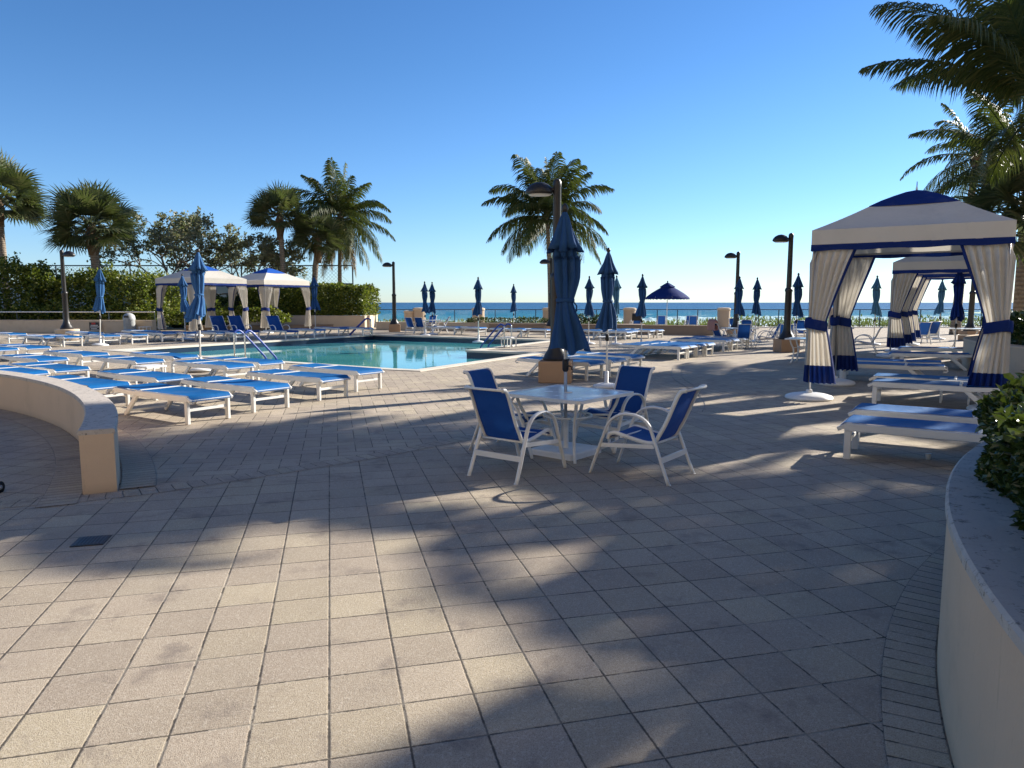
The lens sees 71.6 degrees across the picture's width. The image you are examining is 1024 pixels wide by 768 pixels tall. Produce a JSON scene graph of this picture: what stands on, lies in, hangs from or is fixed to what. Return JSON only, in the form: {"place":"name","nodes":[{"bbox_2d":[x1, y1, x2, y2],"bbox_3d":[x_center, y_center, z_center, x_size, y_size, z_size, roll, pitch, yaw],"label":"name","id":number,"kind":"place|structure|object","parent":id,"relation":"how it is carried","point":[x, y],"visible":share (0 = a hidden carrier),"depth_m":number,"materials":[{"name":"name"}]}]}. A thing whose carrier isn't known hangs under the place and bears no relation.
{"place":"outdoors","nodes":[
{"label":"outdoors","id":0,"kind":"place"},
{"bbox_2d":[0,417,54,500],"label":"terrace paving","id":1,"kind":"structure","parent":0,"point":[27,462],"depth_m":7.56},
{"bbox_2d":[0,409,82,507],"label":"paving border","id":2,"kind":"object","parent":1,"relation":"on","point":[65,487],"depth_m":7.64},
{"bbox_2d":[59,320,156,332],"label":"planter wall","id":3,"kind":"structure","parent":0,"point":[112,326],"depth_m":39.32,"materials":[{"name":"beige paint"}]},
{"bbox_2d":[182,340,513,368],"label":"pool water","id":4,"kind":"structure","parent":0,"point":[401,354],"depth_m":27.13,"materials":[{"name":"liquid"}]},
{"bbox_2d":[0,393,979,767],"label":"square paving","id":5,"kind":"structure","parent":0,"point":[732,603],"depth_m":3.98,"materials":[{"name":"stone"}]},
{"bbox_2d":[69,535,111,546],"bbox_3d":[-3.007,1.120,5.072,0.210,0.011,0.210,-2,7,-14],"label":"drain grate","id":6,"kind":"object","parent":5,"relation":"on","point":[90,540],"visible":1,"depth_m":5.06,"materials":[{"name":"black metal"}]},
{"bbox_2d":[463,367,556,458],"bbox_3d":[-0.028,0.309,8.220,1.001,0.923,0.629,4,8,33],"label":"sling chair","id":7,"kind":"object","parent":5,"relation":"on","point":[483,378],"visible":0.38,"depth_m":8.27,"materials":[{"name":"blue"}]},
{"bbox_2d":[464,385,566,484],"bbox_3d":[0.025,0.441,7.071,0.629,0.923,1.002,5,8,37],"label":"sling chair","id":8,"kind":"object","parent":5,"relation":"on","point":[495,414],"visible":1,"depth_m":6.84,"materials":[{"name":"blue"}]},
{"bbox_2d":[531,203,600,460],"bbox_3d":[0.602,-0.594,7.908,0.600,2.775,0.627,4,8,40],"label":"patio umbrella","id":9,"kind":"object","parent":5,"relation":"on","point":[568,333],"visible":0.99,"depth_m":7.79,"materials":[{"name":"blue fabric"}]},
{"bbox_2d":[509,385,633,463],"bbox_3d":[0.630,0.441,8.003,1.080,0.715,1.080,6,9,41],"label":"patio table","id":10,"kind":"object","parent":5,"relation":"on","point":[576,396],"visible":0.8,"depth_m":7.86,"materials":[{"name":"plastic"}]},
{"bbox_2d":[576,365,654,452],"bbox_3d":[1.258,0.271,8.550,0.629,0.923,1.001,6,9,41],"label":"sling chair","id":11,"kind":"object","parent":5,"relation":"on","point":[636,380],"visible":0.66,"depth_m":8.68,"materials":[{"name":"blue"}]},
{"bbox_2d":[588,384,706,485],"bbox_3d":[1.346,0.448,7.013,1.002,0.923,0.629,5,8,37],"label":"sling chair","id":12,"kind":"object","parent":5,"relation":"on","point":[678,412],"visible":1,"depth_m":6.89,"materials":[{"name":"blue"}]},
{"bbox_2d":[837,415,986,458],"bbox_3d":[4.606,0.651,7.500,2.080,0.438,0.695,4,8,33],"label":"sun lounger","id":13,"kind":"object","parent":5,"relation":"on","point":[853,427],"visible":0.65,"depth_m":7.59,"materials":[{"name":"blue"}]},
{"bbox_2d":[848,403,977,440],"bbox_3d":[5.187,0.539,8.473,2.080,0.438,0.695,4,8,33],"label":"sun lounger","id":14,"kind":"object","parent":5,"relation":"on","point":[924,413],"visible":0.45,"depth_m":8.55,"materials":[{"name":"blue"}]},
{"bbox_2d":[881,544,952,767],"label":"paver border","id":15,"kind":"object","parent":5,"relation":"on","point":[913,732],"visible":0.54,"depth_m":3.21,"materials":[{"name":"stone"}]},
{"bbox_2d":[869,373,982,397],"bbox_3d":[7.427,0.086,12.417,2.080,0.438,0.695,4,8,33],"label":"sun lounger","id":16,"kind":"object","parent":5,"relation":"on","point":[907,376],"visible":0.44,"depth_m":12.55,"materials":[{"name":"blue"}]},
{"bbox_2d":[867,378,999,404],"bbox_3d":[6.957,0.189,11.523,2.080,0.438,0.695,4,8,33],"label":"sun lounger","id":17,"kind":"object","parent":5,"relation":"on","point":[877,383],"visible":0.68,"depth_m":11.50,"materials":[{"name":"blue"}]},
{"bbox_2d":[937,441,1023,767],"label":"curved planter","id":18,"kind":"object","parent":5,"relation":"on","point":[980,662],"visible":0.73,"depth_m":2.47,"materials":[{"name":"beige paint"}]},
{"bbox_2d":[971,370,1023,538],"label":"glossy shrub","id":19,"kind":"object","parent":18,"relation":"in","point":[998,414],"visible":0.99,"depth_m":3.31,"materials":[{"name":"green plant"}]},
{"bbox_2d":[0,326,1010,494],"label":"pool deck","id":20,"kind":"structure","parent":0,"point":[400,409],"depth_m":12.91,"materials":[{"name":"stone"}]},
{"bbox_2d":[0,365,50,375],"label":"sun lounger","id":21,"kind":"object","parent":20,"relation":"on","point":[25,370],"visible":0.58,"depth_m":13.79,"materials":[{"name":"blue"}]},
{"bbox_2d":[0,344,51,356],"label":"sun lounger","id":22,"kind":"object","parent":20,"relation":"on","point":[26,348],"visible":0.81,"depth_m":21.20,"materials":[{"name":"blue"}]},
{"bbox_2d":[0,148,51,308],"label":"fan palm","id":23,"kind":"object","parent":20,"relation":"on","point":[27,198],"visible":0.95,"depth_m":48.71,"materials":[{"name":"green plant"}]},
{"bbox_2d":[0,320,59,332],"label":"planter wall","id":24,"kind":"structure","parent":20,"relation":"on","point":[32,326],"depth_m":39.90,"materials":[{"name":"beige paint"}]},
{"bbox_2d":[0,311,154,319],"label":"white rail","id":25,"kind":"object","parent":24,"relation":"attached to","point":[16,312],"visible":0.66,"depth_m":40.31,"materials":[{"name":"metal"}]},
{"bbox_2d":[0,354,68,373],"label":"sun lounger","id":26,"kind":"object","parent":20,"relation":"on","point":[27,357],"visible":0.8,"depth_m":16.93,"materials":[{"name":"blue"}]},
{"bbox_2d":[8,362,90,385],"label":"sun lounger","id":27,"kind":"object","parent":20,"relation":"on","point":[55,369],"visible":0.75,"depth_m":14.47,"materials":[{"name":"blue"}]},
{"bbox_2d":[0,370,119,494],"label":"curved wall","id":28,"kind":"structure","parent":20,"relation":"on","point":[86,417],"depth_m":8.55,"materials":[{"name":"beige paint"}]},
{"bbox_2d":[54,250,79,340],"bbox_3d":[-20.200,-4.011,32.051,1.000,4.050,1.000,-5,8,-38],"label":"path lamp","id":29,"kind":"object","parent":20,"relation":"on","point":[66,325],"visible":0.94,"depth_m":31.94,"materials":[{"name":"metal"}]},
{"bbox_2d":[43,349,109,367],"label":"sun lounger","id":30,"kind":"object","parent":20,"relation":"on","point":[80,354],"visible":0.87,"depth_m":18.52,"materials":[{"name":"blue"}]},
{"bbox_2d":[47,375,130,405],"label":"sun lounger","id":31,"kind":"object","parent":20,"relation":"on","point":[97,384],"visible":0.45,"depth_m":11.72,"materials":[{"name":"blue"}]},
{"bbox_2d":[33,178,146,288],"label":"fan palm","id":32,"kind":"object","parent":20,"relation":"on","point":[85,201],"visible":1,"depth_m":43.88,"materials":[{"name":"green plant"}]},
{"bbox_2d":[92,266,108,345],"bbox_3d":[-16.240,-3.068,27.986,0.616,3.108,0.646,1,6,-20],"label":"patio umbrella","id":33,"kind":"object","parent":20,"relation":"on","point":[100,280],"visible":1,"depth_m":27.86,"materials":[{"name":"blue fabric"}]},
{"bbox_2d":[91,355,165,375],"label":"sun lounger","id":34,"kind":"object","parent":20,"relation":"on","point":[124,359],"visible":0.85,"depth_m":16.46,"materials":[{"name":"blue"}]},
{"bbox_2d":[117,427,155,488],"bbox_3d":[-7.732,0.473,10.682,12.019,0.001,1.722,5,8,37],"label":"paving border","id":35,"kind":"object","parent":20,"relation":"on","point":[137,465],"depth_m":7.50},
{"bbox_2d":[96,369,192,400],"bbox_3d":[-6.803,0.005,13.116,2.080,0.438,0.695,4,8,33],"label":"sun lounger","id":36,"kind":"object","parent":20,"relation":"on","point":[159,377],"visible":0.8,"depth_m":12.88,"materials":[{"name":"blue"}]},
{"bbox_2d":[0,251,292,325],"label":"tall hedge","id":37,"kind":"object","parent":20,"relation":"on","point":[30,277],"visible":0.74,"depth_m":42.43,"materials":[{"name":"green plant"}]},
{"bbox_2d":[129,351,198,372],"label":"sun lounger","id":38,"kind":"object","parent":20,"relation":"on","point":[172,357],"visible":0.73,"depth_m":17.73,"materials":[{"name":"blue"}]},
{"bbox_2d":[112,383,232,424],"bbox_3d":[-5.132,0.285,10.684,2.080,0.438,0.695,4,8,33],"label":"sun lounger","id":39,"kind":"object","parent":20,"relation":"on","point":[189,395],"visible":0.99,"depth_m":10.43,"materials":[{"name":"blue"}]},
{"bbox_2d":[177,274,191,339],"bbox_3d":[-14.950,-3.517,32.364,0.623,2.997,0.594,3,7,28],"label":"patio umbrella","id":40,"kind":"object","parent":20,"relation":"on","point":[184,304],"visible":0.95,"depth_m":32.23,"materials":[{"name":"blue fabric"}]},
{"bbox_2d":[184,248,210,371],"bbox_3d":[-7.737,-1.828,17.527,0.635,3.053,0.605,-1,0,-10],"label":"patio umbrella","id":41,"kind":"object","parent":20,"relation":"on","point":[197,268],"visible":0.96,"depth_m":17.43,"materials":[{"name":"blue fabric"}]},
{"bbox_2d":[155,266,251,335],"bbox_3d":[-16.450,-4.548,37.727,3.900,3.820,3.900,4,8,33],"label":"cabana","id":42,"kind":"object","parent":20,"relation":"on","point":[213,278],"visible":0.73,"depth_m":37.26,"materials":[{"name":"beige fabric"}]},
{"bbox_2d":[172,359,255,384],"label":"sun lounger","id":43,"kind":"object","parent":20,"relation":"on","point":[205,363],"visible":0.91,"depth_m":15.20,"materials":[{"name":"blue"}]},
{"bbox_2d":[180,376,291,412],"bbox_3d":[-4.597,0.161,11.764,2.080,0.438,0.695,4,8,34],"label":"sun lounger","id":44,"kind":"object","parent":20,"relation":"on","point":[255,387],"visible":0.91,"depth_m":11.47,"materials":[{"name":"blue"}]},
{"bbox_2d":[204,356,284,379],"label":"sun lounger","id":45,"kind":"object","parent":20,"relation":"on","point":[257,362],"visible":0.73,"depth_m":16.17,"materials":[{"name":"blue"}]},
{"bbox_2d":[168,292,338,327],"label":"tall hedge","id":46,"kind":"object","parent":20,"relation":"on","point":[223,300],"visible":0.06,"depth_m":47.94,"materials":[{"name":"green plant"}]},
{"bbox_2d":[233,329,277,359],"bbox_3d":[-7.747,-0.954,21.439,0.620,1.400,1.197,4,8,33],"label":"pool handrail","id":47,"kind":"object","parent":20,"relation":"on","point":[253,344],"visible":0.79,"depth_m":21.17,"materials":[{"name":"silver metal"}]},
{"bbox_2d":[185,324,333,330],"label":"planter wall","id":48,"kind":"structure","parent":20,"relation":"on","point":[285,327],"depth_m":44.66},
{"bbox_2d":[227,266,312,333],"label":"cabana","id":49,"kind":"object","parent":20,"relation":"on","point":[268,282],"visible":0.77,"depth_m":40.56,"materials":[{"name":"beige fabric"}]},
{"bbox_2d":[263,315,298,338],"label":"raised lounger","id":50,"kind":"object","parent":20,"relation":"on","point":[274,324],"visible":0.94,"depth_m":33.75,"materials":[{"name":"blue"}]},
{"bbox_2d":[245,369,350,400],"bbox_3d":[-3.961,0.010,13.074,2.080,0.438,0.695,4,8,32],"label":"sun lounger","id":51,"kind":"object","parent":20,"relation":"on","point":[319,379],"visible":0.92,"depth_m":12.81,"materials":[{"name":"blue"}]},
{"bbox_2d":[250,315,366,326],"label":"planter wall","id":52,"kind":"structure","parent":20,"relation":"on","point":[344,321],"depth_m":45.64,"materials":[{"name":"beige paint"}]},
{"bbox_2d":[238,281,380,315],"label":"dense hedge","id":53,"kind":"object","parent":52,"relation":"on","point":[355,295],"visible":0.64,"depth_m":46.55,"materials":[{"name":"green plant"}]},
{"bbox_2d":[102,334,549,371],"bbox_3d":[-4.862,-1.446,27.602,14.506,0.070,15.251,4,8,29],"label":"pool coping","id":54,"kind":"object","parent":20,"relation":"on","point":[479,350],"visible":0.65,"depth_m":26.22,"materials":[{"name":"stone"}]},
{"bbox_2d":[288,363,384,391],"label":"sun lounger","id":55,"kind":"object","parent":20,"relation":"on","point":[355,372],"visible":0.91,"depth_m":14.03,"materials":[{"name":"blue"}]},
{"bbox_2d":[137,336,539,358],"bbox_3d":[-4.866,-0.716,27.688,13.899,1.499,14.649,4,8,29],"label":"pool basin","id":56,"kind":"object","parent":20,"relation":"on","point":[299,342],"visible":0.08,"depth_m":32.68,"materials":[{"name":"paint"}]},
{"bbox_2d":[0,393,755,507],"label":"paving border","id":57,"kind":"object","parent":20,"relation":"on","point":[88,497],"visible":0.89,"depth_m":7.11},
{"bbox_2d":[382,261,399,331],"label":"path lamp","id":58,"kind":"object","parent":20,"relation":"on","point":[394,325],"visible":1,"depth_m":41.08,"materials":[{"name":"metal"}]},
{"bbox_2d":[376,322,546,330],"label":"wall","id":59,"kind":"structure","parent":20,"relation":"on","point":[383,325],"depth_m":42.84,"materials":[{"name":"beige paint"}]},
{"bbox_2d":[472,277,483,342],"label":"patio umbrella","id":60,"kind":"object","parent":20,"relation":"on","point":[477,310],"visible":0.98,"depth_m":29.97,"materials":[{"name":"blue fabric"}]},
{"bbox_2d":[525,179,572,383],"bbox_3d":[0.785,-2.176,15.113,1.022,4.273,0.696,1,7,8],"label":"path lamp","id":61,"kind":"object","parent":20,"relation":"on","point":[550,370],"visible":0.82,"depth_m":14.97,"materials":[{"name":"metal"}]},
{"bbox_2d":[515,356,605,380],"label":"sun lounger","id":62,"kind":"object","parent":20,"relation":"on","point":[584,362],"visible":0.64,"depth_m":15.97,"materials":[{"name":"blue"}]},
{"bbox_2d":[489,324,644,331],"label":"palm planter","id":63,"kind":"object","parent":20,"relation":"on","point":[539,326],"visible":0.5,"depth_m":41.31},
{"bbox_2d":[466,313,618,323],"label":"hedge","id":64,"kind":"object","parent":63,"relation":"on","point":[583,321],"visible":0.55,"depth_m":42.27,"materials":[{"name":"green plant"}]},
{"bbox_2d":[481,151,613,316],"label":"coconut palm","id":65,"kind":"object","parent":63,"relation":"in","point":[528,205],"visible":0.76,"depth_m":41.46,"materials":[{"name":"green plant"}]},
{"bbox_2d":[156,309,1012,326],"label":"sea railing","id":66,"kind":"object","parent":20,"relation":"on","point":[859,325],"visible":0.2,"depth_m":49.70,"materials":[{"name":"metal"}]},
{"bbox_2d":[541,355,627,376],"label":"sun lounger","id":67,"kind":"object","parent":20,"relation":"on","point":[612,360],"visible":0.51,"depth_m":16.66,"materials":[{"name":"blue"}]},
{"bbox_2d":[584,276,594,343],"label":"patio umbrella","id":68,"kind":"object","parent":20,"relation":"on","point":[589,287],"visible":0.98,"depth_m":28.83,"materials":[{"name":"blue fabric"}]},
{"bbox_2d":[593,248,618,388],"bbox_3d":[1.904,-1.314,14.169,0.550,2.775,0.554,-2,7,-16],"label":"patio umbrella","id":69,"kind":"object","parent":20,"relation":"on","point":[607,319],"visible":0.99,"depth_m":14.05,"materials":[{"name":"blue fabric"}]},
{"bbox_2d":[567,351,644,368],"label":"sun lounger","id":70,"kind":"object","parent":20,"relation":"on","point":[628,357],"visible":0.62,"depth_m":17.75,"materials":[{"name":"blue"}]},
{"bbox_2d":[635,274,646,341],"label":"patio umbrella","id":71,"kind":"object","parent":20,"relation":"on","point":[641,308],"visible":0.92,"depth_m":26.82,"materials":[{"name":"blue fabric"}]},
{"bbox_2d":[618,343,689,359],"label":"sun lounger","id":72,"kind":"object","parent":20,"relation":"on","point":[656,346],"visible":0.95,"depth_m":21.57,"materials":[{"name":"blue"}]},
{"bbox_2d":[645,281,689,324],"bbox_3d":[8.600,-4.274,39.370,2.368,2.900,2.368,0,7,0],"label":"open umbrella","id":73,"kind":"object","parent":20,"relation":"on","point":[667,291],"visible":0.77,"depth_m":38.62,"materials":[{"name":"blue fabric"}]},
{"bbox_2d":[724,251,739,335],"bbox_3d":[10.345,-4.137,33.144,0.969,4.050,0.660,0,7,0],"label":"path lamp","id":74,"kind":"object","parent":20,"relation":"on","point":[737,257],"visible":0.65,"depth_m":33.00,"materials":[{"name":"metal"}]},
{"bbox_2d":[733,276,744,343],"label":"patio umbrella","id":75,"kind":"object","parent":20,"relation":"on","point":[739,309],"visible":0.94,"depth_m":29.39,"materials":[{"name":"blue fabric"}]},
{"bbox_2d":[749,277,761,341],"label":"patio umbrella","id":76,"kind":"object","parent":20,"relation":"on","point":[757,288],"visible":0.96,"depth_m":30.57,"materials":[{"name":"blue fabric"}]},
{"bbox_2d":[772,233,799,351],"bbox_3d":[9.341,-3.126,24.350,0.969,4.050,0.660,0,7,-4],"label":"path lamp","id":77,"kind":"object","parent":20,"relation":"on","point":[781,344],"visible":0.94,"depth_m":24.26,"materials":[{"name":"metal"}]},
{"bbox_2d":[792,273,803,348],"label":"patio umbrella","id":78,"kind":"object","parent":20,"relation":"on","point":[797,286],"visible":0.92,"depth_m":25.91,"materials":[{"name":"blue fabric"}]},
{"bbox_2d":[871,275,881,344],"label":"patio umbrella","id":79,"kind":"object","parent":20,"relation":"on","point":[876,308],"visible":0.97,"depth_m":28.34,"materials":[{"name":"blue fabric"}]},
{"bbox_2d":[839,361,948,378],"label":"sun lounger","id":80,"kind":"object","parent":20,"relation":"on","point":[912,368],"visible":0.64,"depth_m":14.91,"materials":[{"name":"blue"}]},
{"bbox_2d":[846,358,943,374],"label":"sun lounger","id":81,"kind":"object","parent":20,"relation":"on","point":[901,361],"visible":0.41,"depth_m":15.99,"materials":[{"name":"blue"}]},
{"bbox_2d":[785,181,1016,409],"bbox_3d":[7.152,-1.677,12.746,3.550,3.820,3.550,4,8,33],"label":"cabana","id":82,"kind":"object","parent":20,"relation":"on","point":[847,250],"visible":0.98,"depth_m":11.88,"materials":[{"name":"beige fabric"}]},
{"bbox_2d":[876,255,969,357],"bbox_3d":[13.756,-2.792,22.454,3.550,3.820,3.550,4,8,33],"label":"cabana","id":83,"kind":"object","parent":20,"relation":"on","point":[909,273],"visible":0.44,"depth_m":21.93,"materials":[{"name":"beige fabric"}]},
{"bbox_2d":[898,346,962,359],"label":"sun lounger","id":84,"kind":"object","parent":20,"relation":"on","point":[924,348],"visible":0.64,"depth_m":20.56,"materials":[{"name":"blue"}]},
{"bbox_2d":[888,351,972,370],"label":"sun lounger","id":85,"kind":"object","parent":20,"relation":"on","point":[950,356],"visible":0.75,"depth_m":18.20,"materials":[{"name":"blue"}]},
{"bbox_2d":[891,275,970,347],"bbox_3d":[16.261,-3.233,26.287,3.550,3.820,3.550,4,8,33],"label":"cabana","id":86,"kind":"object","parent":20,"relation":"on","point":[913,311],"visible":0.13,"depth_m":27.73,"materials":[{"name":"beige fabric"}]},
{"bbox_2d":[932,280,947,339],"bbox_3d":[19.700,-3.439,32.654,0.577,2.775,0.550,0,7,-3],"label":"patio umbrella","id":87,"kind":"object","parent":20,"relation":"on","point":[939,308],"visible":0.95,"depth_m":32.52,"materials":[{"name":"blue fabric"}]},
{"bbox_2d":[858,0,1023,188],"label":"coconut palm","id":88,"kind":"object","parent":20,"relation":"on","point":[996,81],"visible":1,"depth_m":15.00,"materials":[{"name":"green plant"}]},
{"bbox_2d":[944,272,965,358],"bbox_3d":[13.399,-2.142,21.374,0.550,2.775,0.554,4,8,29],"label":"patio umbrella","id":89,"kind":"object","parent":20,"relation":"on","point":[958,281],"visible":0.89,"depth_m":21.25,"materials":[{"name":"blue fabric"}]},
{"bbox_2d":[899,99,1018,334],"bbox_3d":[24.146,-8.671,37.058,6.734,12.173,6.780,0,7,0],"label":"coconut palm","id":90,"kind":"object","parent":20,"relation":"on","point":[957,166],"visible":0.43,"depth_m":37.12,"materials":[{"name":"green plant"}]},
{"bbox_2d":[908,90,1023,311],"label":"coconut palm","id":91,"kind":"object","parent":20,"relation":"on","point":[961,138],"visible":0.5,"depth_m":23.95,"materials":[{"name":"green plant"}]},
{"bbox_2d":[958,280,979,339],"bbox_3d":[20.445,-3.977,31.754,0.969,4.050,0.660,0,7,0],"label":"path lamp","id":92,"kind":"object","parent":20,"relation":"on","point":[971,309],"visible":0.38,"depth_m":31.74,"materials":[{"name":"metal"}]},
{"bbox_2d":[952,127,1023,267],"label":"fan palm","id":93,"kind":"object","parent":20,"relation":"on","point":[986,197],"visible":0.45,"depth_m":20.84,"materials":[{"name":"green plant"}]},
{"bbox_2d":[962,334,1023,378],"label":"curved planter","id":94,"kind":"object","parent":20,"relation":"on","point":[1016,364],"visible":0.3,"depth_m":15.75,"materials":[{"name":"beige paint"}]},
{"bbox_2d":[981,309,1023,344],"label":"clipped hedge","id":95,"kind":"object","parent":94,"relation":"in","point":[1017,334],"visible":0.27,"depth_m":16.44,"materials":[{"name":"green plant"}]},
{"bbox_2d":[0,0,1022,312],"label":"sky","id":96,"kind":"structure","parent":0,"point":[716,129],"materials":[{"name":"blue"}]},
{"bbox_2d":[581,324,712,335],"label":"wall","id":97,"kind":"structure","parent":0,"point":[685,329],"depth_m":37.41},
{"bbox_2d":[356,303,1012,324],"bbox_3d":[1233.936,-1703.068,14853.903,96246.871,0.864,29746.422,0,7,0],"label":"sea","id":98,"kind":"structure","parent":0,"point":[442,315],"depth_m":414.92,"materials":[{"name":"liquid"}]},
{"bbox_2d":[456,315,979,321],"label":"wall","id":99,"kind":"structure","parent":98,"relation":"on","point":[681,318],"depth_m":191.86,"materials":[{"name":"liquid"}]},
{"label":"beach","id":100,"kind":"structure","parent":0,"visible":0},
{"bbox_2d":[85,206,256,277],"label":"seagrape tree","id":101,"kind":"object","parent":100,"relation":"on","point":[186,231],"visible":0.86,"depth_m":50.94,"materials":[{"name":"green plant"}]},
{"bbox_2d":[1,265,353,319],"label":"court fence","id":102,"kind":"object","parent":100,"relation":"on","point":[223,289],"visible":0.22,"depth_m":55.36,"materials":[{"name":"metal"}]},
{"bbox_2d":[170,232,307,295],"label":"seagrape tree","id":103,"kind":"object","parent":100,"relation":"on","point":[266,247],"visible":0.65,"depth_m":53.24,"materials":[{"name":"green plant"}]},
{"bbox_2d":[242,179,310,272],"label":"fan palm","id":104,"kind":"object","parent":100,"relation":"on","point":[284,201],"visible":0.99,"depth_m":50.75,"materials":[{"name":"green plant"}]},
{"bbox_2d":[286,208,346,280],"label":"fan palm","id":105,"kind":"object","parent":100,"relation":"on","point":[327,225],"visible":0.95,"depth_m":51.85,"materials":[{"name":"green plant"}]},
{"bbox_2d":[287,157,395,281],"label":"coconut palm","id":106,"kind":"object","parent":100,"relation":"on","point":[339,197],"visible":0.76,"depth_m":54.06,"materials":[{"name":"green plant"}]},
{"bbox_2d":[167,313,981,324],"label":"dune plants","id":107,"kind":"object","parent":100,"relation":"on","point":[781,321],"visible":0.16,"depth_m":52.95,"materials":[{"name":"green plant"}]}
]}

